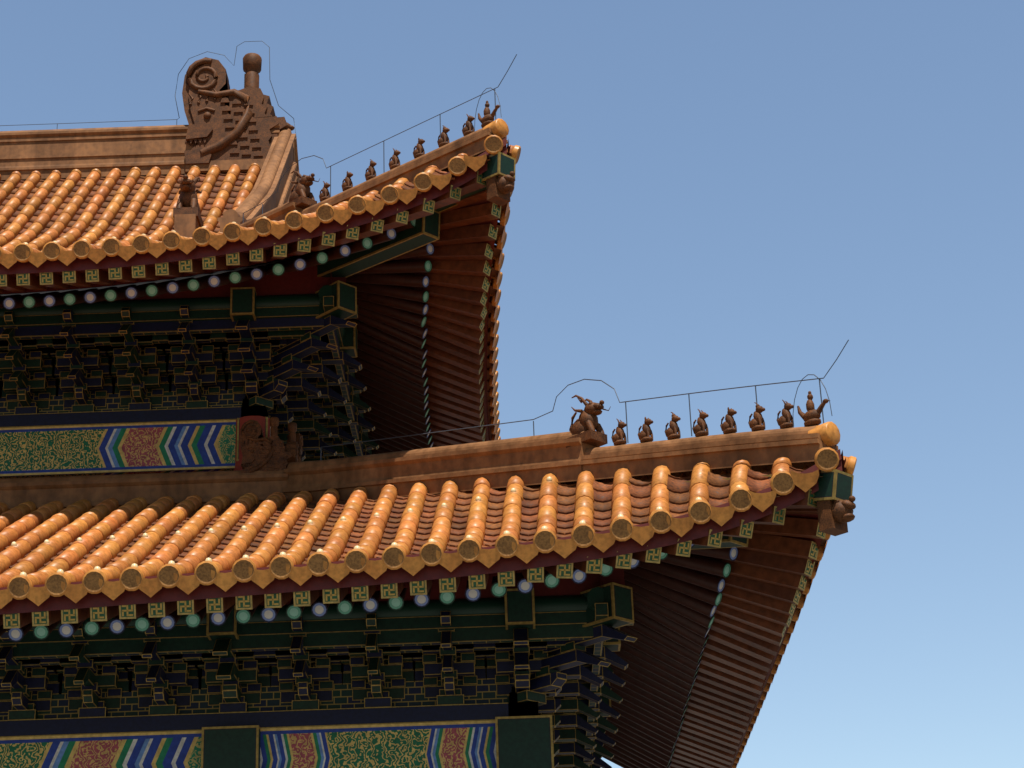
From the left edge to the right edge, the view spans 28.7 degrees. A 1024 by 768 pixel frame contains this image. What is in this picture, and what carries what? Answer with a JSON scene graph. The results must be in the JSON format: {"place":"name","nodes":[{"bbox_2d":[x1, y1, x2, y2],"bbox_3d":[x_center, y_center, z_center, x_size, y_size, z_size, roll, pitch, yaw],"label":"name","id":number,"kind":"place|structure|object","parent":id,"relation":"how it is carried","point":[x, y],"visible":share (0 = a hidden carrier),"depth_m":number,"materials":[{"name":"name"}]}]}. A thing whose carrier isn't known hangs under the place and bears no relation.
{"place":"outdoors","nodes":[
{"label":"outdoors","id":0,"kind":"place"},
{"bbox_2d":[0,0,1023,767],"label":"sky","id":1,"kind":"structure","parent":0,"point":[707,195],"materials":[{"name":"blue"}]},
{"label":"ground","id":2,"kind":"structure","parent":0,"visible":0},
{"bbox_2d":[0,582,636,767],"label":"brackets","id":3,"kind":"object","parent":2,"relation":"on","point":[520,690],"visible":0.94,"depth_m":19.80,"materials":[{"name":"green wood"}]},
{"bbox_2d":[0,449,853,767],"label":"eave","id":4,"kind":"object","parent":3,"relation":"attached to","point":[714,607],"visible":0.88,"depth_m":19.47,"materials":[{"name":"brown wood"}]},
{"bbox_2d":[0,447,856,767],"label":"roof tiles","id":5,"kind":"object","parent":4,"relation":"on","point":[56,547],"visible":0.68,"depth_m":19.23,"materials":[{"name":"orange ceramic"}]},
{"bbox_2d":[0,425,837,509],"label":"roof ridges","id":6,"kind":"object","parent":5,"relation":"on","point":[530,461],"visible":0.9,"depth_m":21.56,"materials":[{"name":"brown ceramic"}]},
{"bbox_2d":[0,280,378,478],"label":"brackets","id":7,"kind":"object","parent":6,"relation":"on","point":[138,398],"visible":0.59,"depth_m":24.47,"materials":[{"name":"green wood"}]},
{"bbox_2d":[0,138,515,454],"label":"eave","id":8,"kind":"object","parent":7,"relation":"on","point":[416,271],"visible":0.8,"depth_m":24.02,"materials":[{"name":"brown wood"}]},
{"bbox_2d":[0,135,520,440],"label":"roof tiles","id":9,"kind":"object","parent":8,"relation":"on","point":[95,216],"visible":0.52,"depth_m":29.40,"materials":[{"name":"orange ceramic"}]},
{"bbox_2d":[182,53,294,173],"bbox_3d":[-4.564,-4.481,33.418,1.867,2.287,0.595,-2,-23,0],"label":"ridge ornament","id":10,"kind":"object","parent":9,"relation":"attached to","point":[228,127],"visible":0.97,"depth_m":33.16,"materials":[{"name":"brown ceramic"}]},
{"bbox_2d":[0,123,507,231],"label":"roof ridges","id":11,"kind":"object","parent":9,"relation":"on","point":[85,152],"visible":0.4,"depth_m":32.86,"materials":[{"name":"ceramic"}]},
{"bbox_2d":[239,417,302,472],"bbox_3d":[-2.907,0.869,24.220,0.713,0.783,0.713,-2,-23,0],"label":"ridge ornament","id":12,"kind":"object","parent":6,"relation":"on","point":[260,452],"visible":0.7,"depth_m":23.93,"materials":[{"name":"brown ceramic"}]},
{"bbox_2d":[0,41,848,459],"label":"lightning wire","id":13,"kind":"object","parent":6,"relation":"on","point":[384,171],"visible":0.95,"depth_m":22.62,"materials":[{"name":"grey"}]},
{"bbox_2d":[173,101,839,447],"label":"roof figurines","id":14,"kind":"object","parent":6,"relation":"on","point":[188,220],"visible":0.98,"depth_m":20.32,"materials":[{"name":"ceramic"}]},
{"bbox_2d":[486,171,855,535],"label":"corner beam heads","id":15,"kind":"object","parent":4,"relation":"on","point":[835,517],"visible":0.97,"depth_m":17.72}
]}

